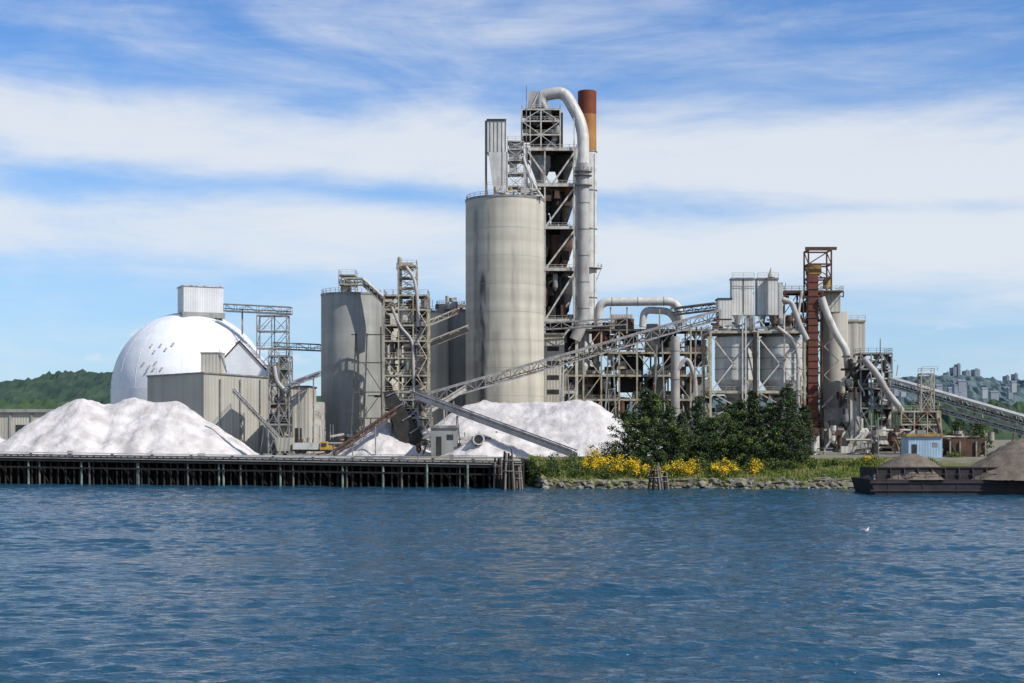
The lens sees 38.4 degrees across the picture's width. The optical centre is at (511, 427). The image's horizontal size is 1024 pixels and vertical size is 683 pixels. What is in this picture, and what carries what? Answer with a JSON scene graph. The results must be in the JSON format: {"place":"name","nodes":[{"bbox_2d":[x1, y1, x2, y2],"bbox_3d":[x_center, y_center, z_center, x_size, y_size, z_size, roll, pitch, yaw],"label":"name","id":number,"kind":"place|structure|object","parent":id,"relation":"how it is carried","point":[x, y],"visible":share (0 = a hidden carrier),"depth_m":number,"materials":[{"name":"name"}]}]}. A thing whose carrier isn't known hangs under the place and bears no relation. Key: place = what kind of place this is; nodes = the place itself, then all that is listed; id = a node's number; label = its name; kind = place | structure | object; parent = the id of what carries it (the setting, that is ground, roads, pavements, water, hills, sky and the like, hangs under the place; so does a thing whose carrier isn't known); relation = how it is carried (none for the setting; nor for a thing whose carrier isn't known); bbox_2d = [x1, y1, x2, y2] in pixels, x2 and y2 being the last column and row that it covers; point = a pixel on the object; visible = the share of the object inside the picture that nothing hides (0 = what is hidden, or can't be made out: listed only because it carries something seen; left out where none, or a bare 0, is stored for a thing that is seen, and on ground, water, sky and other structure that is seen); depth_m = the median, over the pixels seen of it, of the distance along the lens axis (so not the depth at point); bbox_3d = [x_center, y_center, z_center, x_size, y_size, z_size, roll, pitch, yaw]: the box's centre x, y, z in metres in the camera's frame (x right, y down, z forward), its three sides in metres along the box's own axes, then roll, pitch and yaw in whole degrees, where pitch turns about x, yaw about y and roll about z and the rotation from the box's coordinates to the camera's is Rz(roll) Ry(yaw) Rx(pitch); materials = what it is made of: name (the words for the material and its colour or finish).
{"place":"outdoors","nodes":[
{"label":"outdoors","id":0,"kind":"place"},
{"bbox_2d":[0,398,67,408],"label":"trees","id":1,"kind":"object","parent":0,"point":[23,403],"depth_m":760.81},
{"bbox_2d":[0,369,320,433],"bbox_3d":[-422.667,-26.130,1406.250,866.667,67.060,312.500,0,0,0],"label":"forested hill","id":2,"kind":"structure","parent":0,"point":[64,386],"depth_m":1378.41,"materials":[{"name":"plant"}]},
{"bbox_2d":[0,433,1013,488],"bbox_3d":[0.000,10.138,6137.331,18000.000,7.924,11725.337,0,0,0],"label":"ground","id":3,"kind":"structure","parent":0,"point":[955,461],"depth_m":308.65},
{"bbox_2d":[0,409,53,439],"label":"concrete warehouse","id":4,"kind":"structure","parent":3,"relation":"on","point":[12,421],"depth_m":480.00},
{"bbox_2d":[0,397,258,455],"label":"limestone pile","id":5,"kind":"object","parent":3,"relation":"on","point":[133,425],"visible":0.9,"depth_m":337.22,"materials":[{"name":"stone"}]},
{"bbox_2d":[111,285,269,403],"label":"storage dome","id":6,"kind":"structure","parent":3,"relation":"on","point":[187,334],"depth_m":414.18,"materials":[{"name":"metal"}]},
{"bbox_2d":[146,349,287,452],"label":"storage shed","id":7,"kind":"structure","parent":3,"relation":"on","point":[206,394],"depth_m":382.00,"materials":[{"name":"grey metal"}]},
{"bbox_2d":[232,388,293,454],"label":"radial stacker conveyor","id":8,"kind":"object","parent":3,"relation":"on","point":[284,444],"visible":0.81,"depth_m":335.11,"materials":[{"name":"metal"}]},
{"bbox_2d":[223,303,320,429],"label":"dome conveyor bridge","id":9,"kind":"structure","parent":3,"relation":"on","point":[283,314],"depth_m":417.98,"materials":[{"name":"grey metal"}]},
{"bbox_2d":[268,350,292,453],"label":"bucket elevator tower","id":10,"kind":"structure","parent":3,"relation":"on","point":[280,370],"depth_m":368.07,"materials":[{"name":"grey metal"}]},
{"bbox_2d":[290,387,315,452],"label":"building","id":11,"kind":"structure","parent":3,"relation":"on","point":[306,397],"depth_m":372.00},
{"bbox_2d":[289,371,320,442],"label":"conveyor","id":12,"kind":"object","parent":3,"relation":"on","point":[306,378],"visible":0.96,"depth_m":366.85,"materials":[{"name":"grey metal"}]},
{"bbox_2d":[292,441,331,453],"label":"dump truck","id":13,"kind":"object","parent":3,"relation":"on","point":[325,446],"visible":1,"depth_m":331.98,"materials":[{"name":"metal"}]},
{"bbox_2d":[312,402,325,452],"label":"lean to","id":14,"kind":"object","parent":3,"relation":"on","point":[320,414],"visible":0.5,"depth_m":378.00,"materials":[{"name":"metal"}]},
{"bbox_2d":[321,270,381,446],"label":"concrete silo","id":15,"kind":"object","parent":3,"relation":"on","point":[346,312],"visible":0.78,"depth_m":394.83,"materials":[{"name":"grey concrete"}]},
{"bbox_2d":[344,277,468,346],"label":"silo top conveyor","id":16,"kind":"object","parent":15,"relation":"attached to","point":[366,284],"visible":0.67,"depth_m":398.44,"materials":[{"name":"beige metal"}]},
{"bbox_2d":[333,407,396,455],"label":"truss conveyor","id":17,"kind":"object","parent":3,"relation":"on","point":[392,412],"visible":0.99,"depth_m":340.30,"materials":[{"name":"metal"}]},
{"bbox_2d":[351,327,382,433],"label":"steel trestle","id":18,"kind":"object","parent":3,"relation":"on","point":[356,349],"visible":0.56,"depth_m":384.82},
{"bbox_2d":[327,421,430,455],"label":"limestone pile","id":19,"kind":"object","parent":3,"relation":"on","point":[386,443],"visible":0.49,"depth_m":343.86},
{"bbox_2d":[382,299,403,422],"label":"concrete silo","id":20,"kind":"object","parent":3,"relation":"on","point":[393,381],"visible":0.09,"depth_m":420.55,"materials":[{"name":"grey concrete"}]},
{"bbox_2d":[383,257,430,430],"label":"steel process tower","id":21,"kind":"structure","parent":3,"relation":"on","point":[404,325],"depth_m":374.88,"materials":[{"name":"metal"}]},
{"bbox_2d":[383,390,432,449],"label":"loading hopper","id":22,"kind":"object","parent":3,"relation":"on","point":[404,423],"visible":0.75,"depth_m":345.00,"materials":[{"name":"metal"}]},
{"bbox_2d":[404,313,423,426],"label":"concrete silo","id":23,"kind":"object","parent":3,"relation":"on","point":[419,362],"depth_m":436.03,"materials":[{"name":"grey concrete"}]},
{"bbox_2d":[424,300,448,429],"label":"concrete silo","id":24,"kind":"object","parent":3,"relation":"on","point":[439,366],"visible":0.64,"depth_m":426.65,"materials":[{"name":"grey concrete"}]},
{"bbox_2d":[431,428,457,455],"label":"building","id":25,"kind":"structure","parent":3,"relation":"on","point":[448,446],"depth_m":335.00,"materials":[{"name":"metal"}]},
{"bbox_2d":[444,301,465,413],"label":"concrete silo","id":26,"kind":"object","parent":3,"relation":"on","point":[457,359],"visible":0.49,"depth_m":431.91,"materials":[{"name":"grey concrete"}]},
{"bbox_2d":[415,392,577,456],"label":"reclaim conveyor","id":27,"kind":"object","parent":3,"relation":"on","point":[502,427],"visible":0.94,"depth_m":332.82,"materials":[{"name":"metal"}]},
{"bbox_2d":[465,190,544,404],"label":"tall concrete silo","id":28,"kind":"object","parent":3,"relation":"on","point":[505,278],"visible":0.8,"depth_m":410.16,"materials":[{"name":"grey concrete"}]},
{"bbox_2d":[489,152,506,193],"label":"hopper","id":29,"kind":"object","parent":28,"relation":"on","point":[495,159],"visible":0.79,"depth_m":414.00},
{"bbox_2d":[487,121,505,155],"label":"filter box","id":30,"kind":"object","parent":29,"relation":"on","point":[495,136],"visible":0.86,"depth_m":414.00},
{"bbox_2d":[507,141,523,194],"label":"frame","id":31,"kind":"object","parent":28,"relation":"on","point":[508,173],"visible":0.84,"depth_m":413.90,"materials":[{"name":"metal"}]},
{"bbox_2d":[544,302,715,330],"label":"transfer conveyor","id":32,"kind":"object","parent":28,"relation":"attached to","point":[685,312],"visible":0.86,"depth_m":430.88,"materials":[{"name":"grey metal"}]},
{"bbox_2d":[442,432,584,456],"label":"limestone pile","id":33,"kind":"object","parent":3,"relation":"on","point":[497,444],"visible":0.59,"depth_m":332.20,"materials":[{"name":"stone"}]},
{"bbox_2d":[421,400,661,455],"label":"limestone pile","id":34,"kind":"object","parent":3,"relation":"on","point":[581,426],"visible":0.36,"depth_m":350.79,"materials":[{"name":"stone"}]},
{"bbox_2d":[544,335,563,401],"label":"building","id":35,"kind":"structure","parent":3,"relation":"on","point":[553,340],"depth_m":436.00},
{"bbox_2d":[547,346,558,393],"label":"louvres","id":36,"kind":"object","parent":35,"relation":"attached to","point":[552,348],"visible":0.84,"depth_m":435.90,"materials":[{"name":"metal"}]},
{"bbox_2d":[521,87,591,400],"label":"preheater tower","id":37,"kind":"structure","parent":3,"relation":"on","point":[547,152],"depth_m":447.05,"materials":[{"name":"metal"}]},
{"bbox_2d":[424,309,720,437],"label":"inclined conveyor gallery","id":38,"kind":"object","parent":3,"relation":"on","point":[503,372],"visible":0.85,"depth_m":383.87,"materials":[{"name":"grey metal"}]},
{"bbox_2d":[578,89,601,402],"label":"exhaust stack","id":39,"kind":"object","parent":3,"relation":"on","point":[587,101],"visible":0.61,"depth_m":471.45,"materials":[{"name":"white paint"}]},
{"bbox_2d":[298,424,915,455],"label":"yard equipment","id":40,"kind":"object","parent":3,"relation":"on","point":[887,441],"visible":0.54,"depth_m":350.13,"materials":[{"name":"metal"}]},
{"bbox_2d":[613,455,640,477],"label":"broom bush","id":41,"kind":"object","parent":3,"relation":"on","point":[628,464],"visible":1,"depth_m":285.44,"materials":[{"name":"yellow plant"}]},
{"bbox_2d":[607,409,650,462],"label":"broadleaf tree","id":42,"kind":"object","parent":3,"relation":"on","point":[629,417],"visible":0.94,"depth_m":291.70,"materials":[{"name":"green plant"}]},
{"bbox_2d":[564,329,708,421],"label":"frame","id":43,"kind":"object","parent":3,"relation":"on","point":[636,353],"visible":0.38,"depth_m":449.80,"materials":[{"name":"beige metal"}]},
{"bbox_2d":[568,335,705,420],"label":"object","id":44,"kind":"object","parent":43,"relation":"in","point":[595,360],"visible":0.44,"depth_m":451.73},
{"bbox_2d":[566,337,707,414],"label":"brown equipment","id":45,"kind":"object","parent":43,"relation":"in","point":[593,380],"visible":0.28,"depth_m":454.81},
{"bbox_2d":[570,332,703,422],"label":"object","id":46,"kind":"object","parent":43,"relation":"in","point":[629,371],"visible":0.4,"depth_m":453.68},
{"bbox_2d":[568,331,707,374],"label":"floor","id":47,"kind":"structure","parent":43,"relation":"on","point":[638,374],"depth_m":450.05,"materials":[{"name":"grey metal"}]},
{"bbox_2d":[578,331,588,373],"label":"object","id":48,"kind":"object","parent":47,"relation":"on","point":[580,345],"visible":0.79,"depth_m":451.51,"materials":[{"name":"white paint"}]},
{"bbox_2d":[592,322,609,348],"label":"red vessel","id":49,"kind":"object","parent":47,"relation":"on","point":[597,338],"visible":0.54,"depth_m":450.80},
{"bbox_2d":[566,366,665,422],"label":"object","id":50,"kind":"object","parent":47,"relation":"on","point":[659,381],"visible":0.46,"depth_m":455.99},
{"bbox_2d":[646,324,659,356],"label":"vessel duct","id":51,"kind":"object","parent":47,"relation":"on","point":[651,343],"visible":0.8,"depth_m":451.41,"materials":[{"name":"metal"}]},
{"bbox_2d":[590,331,699,417],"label":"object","id":52,"kind":"object","parent":43,"relation":"in","point":[624,366],"visible":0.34,"depth_m":452.87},
{"bbox_2d":[566,331,706,422],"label":"dark equipment","id":53,"kind":"object","parent":3,"relation":"on","point":[633,364],"visible":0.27,"depth_m":452.17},
{"bbox_2d":[594,297,697,422],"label":"process duct","id":54,"kind":"object","parent":3,"relation":"on","point":[677,364],"visible":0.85,"depth_m":444.77,"materials":[{"name":"grey metal"}]},
{"bbox_2d":[621,387,670,464],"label":"conifer tree","id":55,"kind":"object","parent":3,"relation":"on","point":[643,412],"visible":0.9,"depth_m":292.06,"materials":[{"name":"green plant"}]},
{"bbox_2d":[596,334,706,421],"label":"dark enclosure","id":56,"kind":"object","parent":3,"relation":"on","point":[627,384],"visible":0.25,"depth_m":456.37,"materials":[{"name":"metal"}]},
{"bbox_2d":[632,392,677,461],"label":"broadleaf tree","id":57,"kind":"object","parent":3,"relation":"on","point":[655,409],"visible":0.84,"depth_m":291.94,"materials":[{"name":"green plant"}]},
{"bbox_2d":[638,379,707,421],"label":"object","id":58,"kind":"object","parent":3,"relation":"on","point":[687,391],"visible":0.07,"depth_m":455.95,"materials":[{"name":"metal"}]},
{"bbox_2d":[656,404,691,458],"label":"broadleaf tree","id":59,"kind":"object","parent":3,"relation":"on","point":[669,417],"visible":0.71,"depth_m":293.11,"materials":[{"name":"green plant"}]},
{"bbox_2d":[668,460,693,476],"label":"broom bush","id":60,"kind":"object","parent":3,"relation":"on","point":[681,468],"visible":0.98,"depth_m":285.26,"materials":[{"name":"yellow plant"}]},
{"bbox_2d":[662,427,702,463],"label":"broadleaf tree","id":61,"kind":"object","parent":3,"relation":"on","point":[680,452],"visible":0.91,"depth_m":290.35,"materials":[{"name":"green plant"}]},
{"bbox_2d":[527,462,853,488],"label":"shore rocks","id":62,"kind":"object","parent":3,"relation":"on","point":[691,483],"visible":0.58,"depth_m":281.89,"materials":[{"name":"stone"}]},
{"bbox_2d":[685,395,710,459],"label":"conifer tree","id":63,"kind":"object","parent":3,"relation":"on","point":[696,414],"visible":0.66,"depth_m":296.39,"materials":[{"name":"green plant"}]},
{"bbox_2d":[691,430,731,465],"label":"broadleaf tree","id":64,"kind":"object","parent":3,"relation":"on","point":[706,443],"visible":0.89,"depth_m":290.46,"materials":[{"name":"green plant"}]},
{"bbox_2d":[694,416,733,460],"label":"broadleaf tree","id":65,"kind":"object","parent":3,"relation":"on","point":[713,423],"visible":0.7,"depth_m":292.99,"materials":[{"name":"green plant"}]},
{"bbox_2d":[706,457,734,477],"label":"broom bush","id":66,"kind":"object","parent":3,"relation":"on","point":[720,466],"visible":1,"depth_m":284.92,"materials":[{"name":"yellow plant"}]},
{"bbox_2d":[710,403,753,458],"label":"broadleaf tree","id":67,"kind":"object","parent":3,"relation":"on","point":[730,427],"visible":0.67,"depth_m":294.91,"materials":[{"name":"green plant"}]},
{"bbox_2d":[528,454,941,481],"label":"grass","id":68,"kind":"structure","parent":3,"relation":"on","point":[808,471],"depth_m":287.02,"materials":[{"name":"plant"}]},
{"bbox_2d":[725,399,756,458],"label":"conifer tree","id":69,"kind":"object","parent":3,"relation":"on","point":[740,405],"visible":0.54,"depth_m":296.13,"materials":[{"name":"green plant"}]},
{"bbox_2d":[727,427,766,464],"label":"broadleaf tree","id":70,"kind":"object","parent":3,"relation":"on","point":[747,438],"visible":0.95,"depth_m":289.99,"materials":[{"name":"green plant"}]},
{"bbox_2d":[731,389,768,458],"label":"conifer tree","id":71,"kind":"object","parent":3,"relation":"on","point":[752,401],"visible":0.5,"depth_m":296.85,"materials":[{"name":"green plant"}]},
{"bbox_2d":[702,331,805,442],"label":"frame","id":72,"kind":"object","parent":3,"relation":"on","point":[709,393],"visible":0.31,"depth_m":391.76,"materials":[{"name":"beige metal"}]},
{"bbox_2d":[712,336,801,390],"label":"front brace","id":73,"kind":"object","parent":72,"relation":"attached to","point":[743,351],"visible":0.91,"depth_m":391.62,"materials":[{"name":"metal"}]},
{"bbox_2d":[711,330,802,390],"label":"floor","id":74,"kind":"structure","parent":72,"relation":"on","point":[760,333],"depth_m":392.05,"materials":[{"name":"grey metal"}]},
{"bbox_2d":[711,315,793,329],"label":"brown equipment","id":75,"kind":"object","parent":74,"relation":"on","point":[789,319],"visible":0.77,"depth_m":391.78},
{"bbox_2d":[715,380,801,402],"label":"tank cone","id":76,"kind":"object","parent":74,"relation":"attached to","point":[737,384],"visible":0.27,"depth_m":395.53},
{"bbox_2d":[716,333,800,337],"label":"tank roof","id":77,"kind":"structure","parent":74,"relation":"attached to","point":[751,335],"depth_m":394.91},
{"bbox_2d":[708,318,805,431],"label":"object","id":78,"kind":"object","parent":72,"relation":"in","point":[780,322],"visible":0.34,"depth_m":394.88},
{"bbox_2d":[704,318,806,422],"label":"dark equipment","id":79,"kind":"object","parent":3,"relation":"on","point":[774,396],"visible":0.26,"depth_m":397.42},
{"bbox_2d":[716,299,731,325],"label":"filter box","id":80,"kind":"object","parent":79,"relation":"on","point":[724,306],"visible":0.79,"depth_m":394.00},
{"bbox_2d":[730,279,777,315],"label":"filter house","id":81,"kind":"structure","parent":79,"relation":"on","point":[766,295],"depth_m":397.00,"materials":[{"name":"metal"}]},
{"bbox_2d":[753,332,756,423],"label":"dark column","id":82,"kind":"structure","parent":79,"relation":"on","point":[754,360],"depth_m":391.00,"materials":[{"name":"metal"}]},
{"bbox_2d":[742,314,784,418],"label":"pipes","id":83,"kind":"object","parent":82,"relation":"attached to","point":[746,355],"visible":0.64,"depth_m":391.02,"materials":[{"name":"metal"}]},
{"bbox_2d":[776,297,809,417],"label":"duct","id":84,"kind":"object","parent":79,"relation":"attached to","point":[804,334],"visible":0.98,"depth_m":390.83,"materials":[{"name":"metal"}]},
{"bbox_2d":[749,428,791,467],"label":"broadleaf tree","id":85,"kind":"object","parent":3,"relation":"on","point":[769,442],"visible":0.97,"depth_m":290.00,"materials":[{"name":"green plant"}]},
{"bbox_2d":[751,402,790,459],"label":"broadleaf tree","id":86,"kind":"object","parent":3,"relation":"on","point":[766,415],"visible":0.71,"depth_m":293.21,"materials":[{"name":"green plant"}]},
{"bbox_2d":[764,382,810,462],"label":"conifer tree","id":87,"kind":"object","parent":3,"relation":"on","point":[795,432],"visible":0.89,"depth_m":291.74,"materials":[{"name":"green plant"}]},
{"bbox_2d":[789,405,819,460],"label":"conifer tree","id":88,"kind":"object","parent":3,"relation":"on","point":[804,412],"visible":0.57,"depth_m":295.63,"materials":[{"name":"green plant"}]},
{"bbox_2d":[783,247,865,450],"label":"clinker elevator tower","id":89,"kind":"structure","parent":3,"relation":"on","point":[840,335],"depth_m":402.15,"materials":[{"name":"brown paint"}]},
{"bbox_2d":[837,339,904,451],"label":"transfer tower","id":90,"kind":"structure","parent":3,"relation":"on","point":[862,372],"depth_m":393.00,"materials":[{"name":"grey metal"}]},
{"bbox_2d":[894,366,940,452],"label":"steel platform tower","id":91,"kind":"structure","parent":3,"relation":"on","point":[906,417],"depth_m":367.93,"materials":[{"name":"metal"}]},
{"bbox_2d":[898,430,943,457],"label":"control cabin","id":92,"kind":"object","parent":3,"relation":"on","point":[921,443],"visible":0.86,"depth_m":318.00,"materials":[{"name":"metal"}]},
{"bbox_2d":[889,378,1023,453],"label":"barge loading conveyor","id":93,"kind":"object","parent":3,"relation":"on","point":[982,412],"visible":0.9,"depth_m":362.91,"materials":[{"name":"metal"}]},
{"bbox_2d":[936,425,993,456],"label":"building","id":94,"kind":"structure","parent":3,"relation":"on","point":[957,441],"depth_m":326.00,"materials":[{"name":"brick"}]},
{"bbox_2d":[966,422,993,456],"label":"broadleaf tree","id":95,"kind":"object","parent":3,"relation":"on","point":[979,428],"visible":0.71,"depth_m":330.05,"materials":[{"name":"green plant"}]},
{"bbox_2d":[0,482,1023,682],"bbox_3d":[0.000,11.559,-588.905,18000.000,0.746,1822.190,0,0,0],"label":"water","id":96,"kind":"structure","parent":0,"point":[186,583],"depth_m":108.06,"materials":[{"name":"blue liquid"}]},
{"bbox_2d":[0,451,526,487],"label":"timber wharf","id":97,"kind":"structure","parent":96,"relation":"in","point":[401,470],"depth_m":298.18,"materials":[{"name":"grey wood"}]},
{"bbox_2d":[501,449,514,488],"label":"pile dolphin","id":98,"kind":"object","parent":96,"relation":"in","point":[510,460],"visible":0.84,"depth_m":278.36,"materials":[{"name":"grey wood"}]},
{"bbox_2d":[647,463,663,489],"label":"pile dolphin","id":99,"kind":"object","parent":96,"relation":"in","point":[657,470],"visible":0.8,"depth_m":276.95,"materials":[{"name":"grey wood"}]},
{"bbox_2d":[851,466,1023,494],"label":"cargo barge","id":100,"kind":"object","parent":96,"relation":"on","point":[956,480],"visible":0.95,"depth_m":256.00,"materials":[{"name":"grey metal"}]},
{"bbox_2d":[860,453,943,479],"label":"barge gravel heap","id":101,"kind":"object","parent":100,"relation":"on","point":[909,460],"visible":0.68,"depth_m":260.33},
{"bbox_2d":[968,440,1023,480],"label":"barge gravel heap","id":102,"kind":"object","parent":100,"relation":"on","point":[1007,460],"visible":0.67,"depth_m":258.22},
{"bbox_2d":[0,0,1023,398],"label":"sky","id":103,"kind":"structure","parent":0,"point":[263,151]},
{"bbox_2d":[627,374,1023,430],"bbox_3d":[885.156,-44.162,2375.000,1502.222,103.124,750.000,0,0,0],"label":"forested hill","id":104,"kind":"structure","parent":0,"point":[974,384],"depth_m":2335.33,"materials":[{"name":"plant"}]},
{"bbox_2d":[893,380,1023,400],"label":"distant houses","id":105,"kind":"structure","parent":104,"relation":"on","point":[959,387],"depth_m":1981.70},
{"bbox_2d":[931,364,1017,381],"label":"buildings","id":106,"kind":"structure","parent":104,"relation":"on","point":[964,373],"depth_m":2682.82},
{"bbox_2d":[818,397,1023,439],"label":"forested hill","id":107,"kind":"structure","parent":0,"point":[999,434],"depth_m":840.65,"materials":[{"name":"plant"}]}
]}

